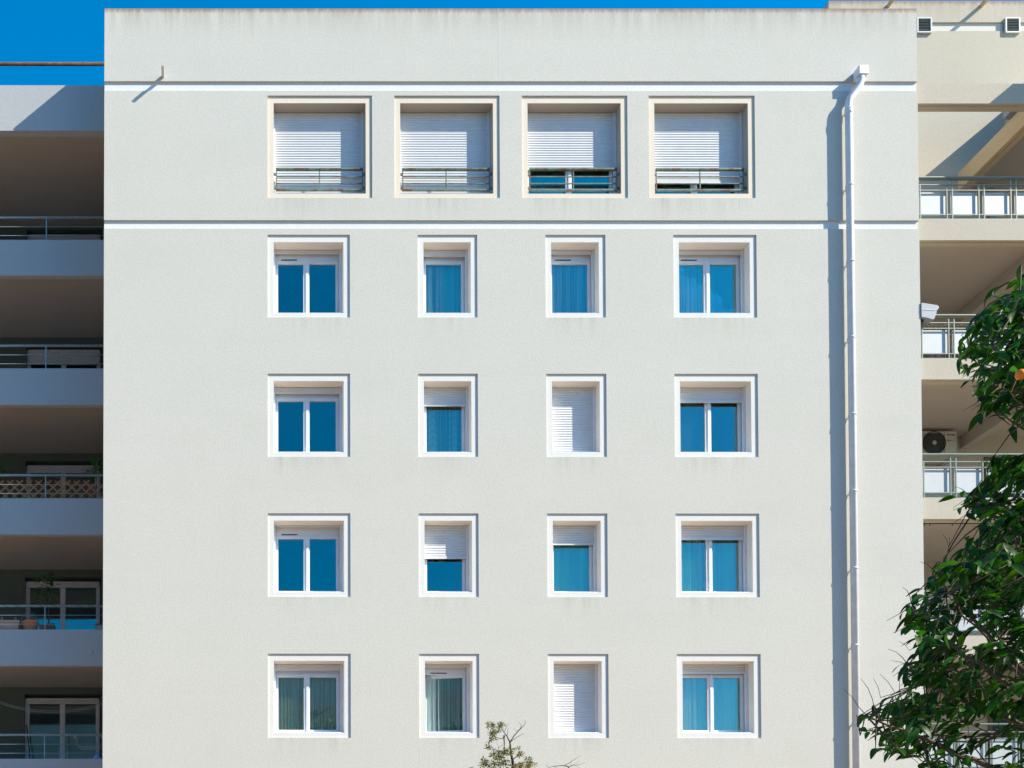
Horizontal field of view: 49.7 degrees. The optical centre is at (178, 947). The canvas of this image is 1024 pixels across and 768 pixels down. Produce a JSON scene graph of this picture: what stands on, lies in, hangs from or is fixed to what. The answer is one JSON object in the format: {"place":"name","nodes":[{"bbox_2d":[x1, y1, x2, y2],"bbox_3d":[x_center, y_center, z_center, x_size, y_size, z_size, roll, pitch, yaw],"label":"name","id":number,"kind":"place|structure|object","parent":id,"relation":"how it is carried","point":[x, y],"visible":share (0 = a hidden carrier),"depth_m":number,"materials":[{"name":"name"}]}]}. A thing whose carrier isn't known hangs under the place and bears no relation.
{"place":"outdoors","nodes":[
{"label":"outdoors","id":0,"kind":"place"},
{"bbox_2d":[0,62,104,767],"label":"apartment building","id":1,"kind":"structure","parent":0,"point":[51,280],"depth_m":22.91,"materials":[{"name":"paint"}]},
{"bbox_2d":[0,455,9,477],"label":"spiky plant","id":2,"kind":"object","parent":1,"relation":"on","point":[2,466],"visible":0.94,"depth_m":22.17,"materials":[{"name":"green plant"}]},
{"bbox_2d":[0,618,20,628],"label":"planter box","id":3,"kind":"object","parent":1,"relation":"on","point":[2,621],"visible":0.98,"depth_m":21.83,"materials":[{"name":"beige plastic"}]},
{"bbox_2d":[26,725,30,758],"bbox_3d":[-3.512,-4.452,23.879,0.465,1.677,0.207,-1,-2,43],"label":"broom","id":4,"kind":"object","parent":1,"relation":"on","point":[28,741],"visible":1,"depth_m":24.01,"materials":[{"name":"black metal"}]},
{"bbox_2d":[22,612,38,628],"bbox_3d":[-3.206,-7.021,21.944,0.370,0.488,0.370,0,-1,0],"label":"flower pot","id":5,"kind":"object","parent":1,"relation":"on","point":[29,621],"visible":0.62,"depth_m":21.81,"materials":[{"name":"ceramic"}]},
{"bbox_2d":[31,572,59,628],"bbox_3d":[-2.870,-7.445,21.974,0.632,1.338,0.611,1,-1,-37],"label":"potted tree","id":6,"kind":"object","parent":1,"relation":"on","point":[44,580],"visible":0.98,"depth_m":21.94,"materials":[{"name":"green plant"}]},
{"bbox_2d":[0,480,102,497],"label":"trellis","id":7,"kind":"object","parent":1,"relation":"attached to","point":[50,489],"visible":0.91,"depth_m":21.93,"materials":[{"name":"brown wood"}]},
{"bbox_2d":[0,702,102,712],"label":"clothesline","id":8,"kind":"object","parent":1,"relation":"attached to","point":[50,712],"visible":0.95,"depth_m":22.14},
{"bbox_2d":[25,698,99,758],"bbox_3d":[-2.783,-4.863,24.262,1.774,2.170,0.140,0,-1,0],"label":"glazed door","id":9,"kind":"structure","parent":1,"relation":"in","point":[62,701],"depth_m":24.24,"materials":[{"name":"white plastic"}]},
{"bbox_2d":[26,465,99,497],"bbox_3d":[-2.776,-10.462,24.370,1.774,2.170,0.140,0,-1,0],"label":"glazed door","id":10,"kind":"structure","parent":1,"relation":"in","point":[63,469],"depth_m":24.33,"materials":[{"name":"white plastic"}]},
{"bbox_2d":[26,581,99,628],"bbox_3d":[-2.779,-7.663,24.316,1.774,2.170,0.140,0,-1,0],"label":"glazed door","id":11,"kind":"structure","parent":1,"relation":"in","point":[63,585],"depth_m":24.29,"materials":[{"name":"white plastic"}]},
{"bbox_2d":[27,234,100,239],"bbox_3d":[-2.770,-16.061,24.479,1.774,2.170,0.140,0,-1,0],"label":"glazed door","id":12,"kind":"structure","parent":1,"relation":"in","point":[28,237],"depth_m":24.45,"materials":[{"name":"white plastic"}]},
{"bbox_2d":[27,350,100,367],"bbox_3d":[-2.773,-13.262,24.425,1.774,2.170,0.140,0,-1,0],"label":"glazed door","id":13,"kind":"structure","parent":1,"relation":"in","point":[87,357],"depth_m":24.39,"materials":[{"name":"white plastic"}]},
{"bbox_2d":[74,736,102,749],"bbox_3d":[-1.941,-4.456,21.980,0.597,0.246,0.685,0,-1,0],"label":"drying rack","id":14,"kind":"object","parent":1,"relation":"attached to","point":[91,749],"visible":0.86,"depth_m":22.21,"materials":[{"name":"white metal"}]},
{"bbox_2d":[79,455,102,497],"bbox_3d":[-1.833,-10.186,22.154,0.727,1.198,0.657,0,-1,0],"label":"spiky plant","id":15,"kind":"object","parent":1,"relation":"on","point":[95,465],"visible":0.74,"depth_m":22.13,"materials":[{"name":"green plant"}]},
{"bbox_2d":[91,755,101,758],"bbox_3d":[-1.770,-4.083,21.885,0.360,0.144,0.260,0,-1,0],"label":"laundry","id":16,"kind":"object","parent":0,"point":[96,757],"visible":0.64,"depth_m":21.81,"materials":[{"name":"blue fabric"}]},
{"bbox_2d":[94,623,102,629],"bbox_3d":[-1.714,-6.880,21.939,0.215,0.210,0.220,0,-1,0],"label":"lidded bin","id":17,"kind":"object","parent":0,"point":[98,627],"visible":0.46,"depth_m":21.85,"materials":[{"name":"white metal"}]},
{"bbox_2d":[0,0,1023,84],"label":"sky","id":18,"kind":"structure","parent":0,"point":[30,30],"materials":[{"name":"blue"}]},
{"bbox_2d":[823,0,1023,767],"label":"apartment building","id":19,"kind":"structure","parent":0,"point":[970,75],"depth_m":21.70,"materials":[{"name":"paint"}]},
{"bbox_2d":[920,303,938,326],"bbox_3d":[14.928,-12.662,20.343,0.355,0.359,0.265,0,-1,0],"label":"plastic case","id":20,"kind":"object","parent":19,"relation":"attached to","point":[928,312],"visible":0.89,"depth_m":20.22,"materials":[{"name":"white plastic"}]},
{"bbox_2d":[922,431,956,468],"bbox_3d":[16.546,-10.849,22.394,0.858,0.848,0.405,0,-1,0],"label":"air conditioner","id":21,"kind":"object","parent":19,"relation":"attached to","point":[939,441],"visible":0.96,"depth_m":22.21,"materials":[{"name":"beige metal"}]},
{"bbox_2d":[923,523,979,525],"bbox_3d":[16.047,-8.534,20.505,2.561,0.060,0.022,0,-1,0],"label":"curtain rod","id":22,"kind":"object","parent":19,"relation":"attached to","point":[949,523],"visible":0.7,"depth_m":20.50,"materials":[{"name":"black metal"}]},
{"bbox_2d":[923,324,983,357],"bbox_3d":[17.671,-12.112,20.483,5.675,0.900,0.042,0,-1,0],"label":"reed screen","id":23,"kind":"object","parent":19,"relation":"attached to","point":[935,356],"visible":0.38,"depth_m":20.48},
{"bbox_2d":[986,580,1019,634],"bbox_3d":[18.918,-7.090,22.508,2.080,2.110,0.028,0,-1,0],"label":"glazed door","id":24,"kind":"structure","parent":19,"relation":"in","point":[1018,580],"depth_m":22.50,"materials":[{"name":"grey glass"}]},
{"bbox_2d":[984,457,1023,496],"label":"glazed door","id":25,"kind":"structure","parent":19,"relation":"in","point":[985,458],"depth_m":22.57,"materials":[{"name":"grey glass"}]},
{"bbox_2d":[988,709,1022,763],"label":"glazed door","id":26,"kind":"structure","parent":19,"relation":"in","point":[990,727],"depth_m":22.46,"materials":[{"name":"glass"}]},
{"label":"ground","id":27,"kind":"structure","parent":0,"visible":0},
{"bbox_2d":[469,721,536,767],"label":"sapling","id":28,"kind":"object","parent":27,"relation":"on","point":[485,761],"visible":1,"depth_m":16.04,"materials":[{"name":"green plant"}]},
{"bbox_2d":[103,8,925,767],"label":"apartment building","id":29,"kind":"structure","parent":27,"relation":"on","point":[285,494],"depth_m":20.23,"materials":[{"name":"paint"}]},
{"bbox_2d":[278,678,335,729],"bbox_3d":[2.576,-4.950,20.493,1.376,1.340,0.028,0,-1,0],"label":"curtain","id":30,"kind":"object","parent":29,"relation":"hanging from","point":[291,703],"visible":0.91,"depth_m":20.49,"materials":[{"name":"white fabric"}]},
{"bbox_2d":[268,235,349,316],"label":"window","id":31,"kind":"structure","parent":29,"relation":"in","point":[305,251],"depth_m":20.42,"materials":[{"name":"white plastic"}]},
{"bbox_2d":[268,374,349,456],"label":"window","id":32,"kind":"structure","parent":29,"relation":"in","point":[306,389],"depth_m":20.37,"materials":[{"name":"white plastic"}]},
{"bbox_2d":[268,514,349,596],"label":"window","id":33,"kind":"structure","parent":29,"relation":"in","point":[305,527],"depth_m":20.32,"materials":[{"name":"white plastic"}]},
{"bbox_2d":[268,654,350,737],"bbox_3d":[2.576,-4.979,20.310,1.648,1.682,0.376,0,-1,0],"label":"window","id":34,"kind":"structure","parent":29,"relation":"in","point":[306,666],"depth_m":20.22,"materials":[{"name":"white plastic"}]},
{"bbox_2d":[268,96,371,197],"bbox_3d":[2.814,-15.993,20.524,2.097,2.089,0.376,0,-1,0],"label":"window","id":35,"kind":"structure","parent":29,"relation":"in","point":[319,146],"depth_m":20.55,"materials":[{"name":"white plastic"}]},
{"bbox_2d":[425,676,442,731],"bbox_3d":[5.098,-4.947,20.490,0.444,1.340,0.034,0,-1,0],"label":"curtain","id":36,"kind":"object","parent":29,"relation":"hanging from","point":[433,704],"visible":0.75,"depth_m":20.49,"materials":[{"name":"white fabric"}]},
{"bbox_2d":[426,266,443,312],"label":"curtain","id":37,"kind":"object","parent":29,"relation":"hanging from","point":[434,289],"visible":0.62,"depth_m":20.65,"materials":[{"name":"blue fabric"}]},
{"bbox_2d":[426,407,460,451],"bbox_3d":[5.346,-10.546,20.599,0.926,1.340,0.092,0,-1,0],"label":"curtain","id":38,"kind":"object","parent":29,"relation":"hanging from","point":[443,425],"visible":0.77,"depth_m":20.60,"materials":[{"name":"fabric"}]},
{"bbox_2d":[394,97,499,197],"bbox_3d":[5.352,-15.990,20.521,2.113,2.089,0.376,0,-1,0],"label":"window","id":39,"kind":"structure","parent":29,"relation":"in","point":[445,147],"depth_m":20.55,"materials":[{"name":"white plastic"}]},
{"bbox_2d":[418,236,476,316],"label":"window","id":40,"kind":"structure","parent":29,"relation":"in","point":[461,251],"depth_m":20.33,"materials":[{"name":"white plastic"}]},
{"bbox_2d":[418,374,477,456],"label":"window","id":41,"kind":"structure","parent":29,"relation":"in","point":[434,390],"depth_m":20.29,"materials":[{"name":"white plastic"}]},
{"bbox_2d":[419,514,477,596],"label":"window","id":42,"kind":"structure","parent":29,"relation":"in","point":[441,536],"depth_m":20.35,"materials":[{"name":"white plastic"}]},
{"bbox_2d":[419,654,478,737],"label":"window","id":43,"kind":"structure","parent":29,"relation":"in","point":[437,666],"depth_m":20.13,"materials":[{"name":"white plastic"}]},
{"bbox_2d":[443,678,461,730],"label":"curtain","id":44,"kind":"object","parent":29,"relation":"hanging from","point":[452,704],"visible":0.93,"depth_m":20.52,"materials":[{"name":"fabric"}]},
{"bbox_2d":[444,266,460,312],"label":"curtain","id":45,"kind":"object","parent":29,"relation":"hanging from","point":[452,289],"visible":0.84,"depth_m":20.68,"materials":[{"name":"blue fabric"}]},
{"bbox_2d":[552,266,586,312],"bbox_3d":[7.898,-13.343,20.651,0.935,1.340,0.068,0,-1,0],"label":"curtain","id":46,"kind":"object","parent":29,"relation":"hanging from","point":[569,289],"visible":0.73,"depth_m":20.65,"materials":[{"name":"blue fabric"}]},
{"bbox_2d":[554,545,588,590],"bbox_3d":[7.892,-7.744,20.541,0.935,1.340,0.021,0,-1,0],"label":"curtain","id":47,"kind":"object","parent":29,"relation":"hanging from","point":[571,567],"visible":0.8,"depth_m":20.54,"materials":[{"name":"blue fabric"}]},
{"bbox_2d":[522,97,626,197],"bbox_3d":[7.901,-15.987,20.519,2.119,2.089,0.376,0,-1,0],"label":"window","id":48,"kind":"structure","parent":29,"relation":"in","point":[573,147],"depth_m":20.56,"materials":[{"name":"white plastic"}]},
{"bbox_2d":[545,236,604,317],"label":"window","id":49,"kind":"structure","parent":29,"relation":"in","point":[589,251],"depth_m":20.33,"materials":[{"name":"white plastic"}]},
{"bbox_2d":[546,374,605,456],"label":"window","id":50,"kind":"structure","parent":29,"relation":"in","point":[575,403],"depth_m":20.44,"materials":[{"name":"white plastic"}]},
{"bbox_2d":[547,514,606,596],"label":"window","id":51,"kind":"structure","parent":29,"relation":"in","point":[590,530],"depth_m":20.24,"materials":[{"name":"white plastic"}]},
{"bbox_2d":[548,654,607,737],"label":"window","id":52,"kind":"structure","parent":29,"relation":"in","point":[577,683],"depth_m":20.33,"materials":[{"name":"white plastic"}]},
{"bbox_2d":[681,540,699,590],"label":"curtain","id":53,"kind":"object","parent":29,"relation":"hanging from","point":[688,557],"visible":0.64,"depth_m":20.54,"materials":[{"name":"blue fabric"}]},
{"bbox_2d":[683,678,698,729],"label":"curtain","id":54,"kind":"object","parent":29,"relation":"hanging from","point":[690,705],"visible":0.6,"depth_m":20.48,"materials":[{"name":"fabric"}]},
{"bbox_2d":[679,279,702,312],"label":"curtain","id":55,"kind":"object","parent":29,"relation":"hanging from","point":[690,300],"visible":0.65,"depth_m":20.64,"materials":[{"name":"blue fabric"}]},
{"bbox_2d":[680,403,703,451],"bbox_3d":[10.322,-10.540,20.594,0.698,1.340,0.011,0,-1,0],"label":"curtain","id":56,"kind":"object","parent":29,"relation":"hanging from","point":[691,427],"visible":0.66,"depth_m":20.59,"materials":[{"name":"blue fabric"}]},
{"bbox_2d":[692,540,704,590],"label":"curtain","id":57,"kind":"object","parent":29,"relation":"hanging from","point":[702,565],"visible":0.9,"depth_m":20.54,"materials":[{"name":"blue fabric"}]},
{"bbox_2d":[698,678,705,729],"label":"curtain","id":58,"kind":"object","parent":29,"relation":"hanging from","point":[702,700],"visible":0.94,"depth_m":20.52,"materials":[{"name":"fabric"}]},
{"bbox_2d":[649,97,754,197],"bbox_3d":[10.439,-15.984,20.516,2.127,2.089,0.376,0,-1,0],"label":"window","id":59,"kind":"structure","parent":29,"relation":"in","point":[700,147],"depth_m":20.55,"materials":[{"name":"white plastic"}]},
{"bbox_2d":[673,236,756,317],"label":"window","id":60,"kind":"structure","parent":29,"relation":"in","point":[722,269],"depth_m":20.50,"materials":[{"name":"white plastic"}]},
{"bbox_2d":[674,374,757,456],"bbox_3d":[10.671,-10.569,20.411,1.668,1.682,0.376,0,-1,0],"label":"window","id":61,"kind":"structure","parent":29,"relation":"in","point":[740,389],"depth_m":20.32,"materials":[{"name":"white plastic"}]},
{"bbox_2d":[676,514,758,596],"bbox_3d":[10.668,-7.769,20.357,1.668,1.682,0.376,0,-1,0],"label":"window","id":62,"kind":"structure","parent":29,"relation":"in","point":[744,528],"depth_m":20.28,"materials":[{"name":"white plastic"}]},
{"bbox_2d":[677,654,760,737],"bbox_3d":[10.665,-4.970,20.302,1.668,1.682,0.376,0,-1,0],"label":"window","id":63,"kind":"structure","parent":29,"relation":"in","point":[744,667],"depth_m":20.21,"materials":[{"name":"white plastic"}]},
{"bbox_2d":[712,540,737,590],"bbox_3d":[11.010,-7.740,20.569,0.628,1.340,0.023,0,-1,0],"label":"curtain","id":64,"kind":"object","parent":29,"relation":"hanging from","point":[725,564],"visible":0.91,"depth_m":20.57,"materials":[{"name":"blue fabric"}]},
{"bbox_2d":[713,678,738,729],"bbox_3d":[11.007,-4.940,20.513,0.628,1.340,0.020,0,-1,0],"label":"curtain","id":65,"kind":"object","parent":29,"relation":"hanging from","point":[726,703],"visible":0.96,"depth_m":20.51,"materials":[{"name":"fabric"}]},
{"bbox_2d":[848,264,1023,767],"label":"fruit tree","id":66,"kind":"object","parent":27,"relation":"on","point":[981,575],"visible":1,"depth_m":8.54,"materials":[{"name":"green plant"}]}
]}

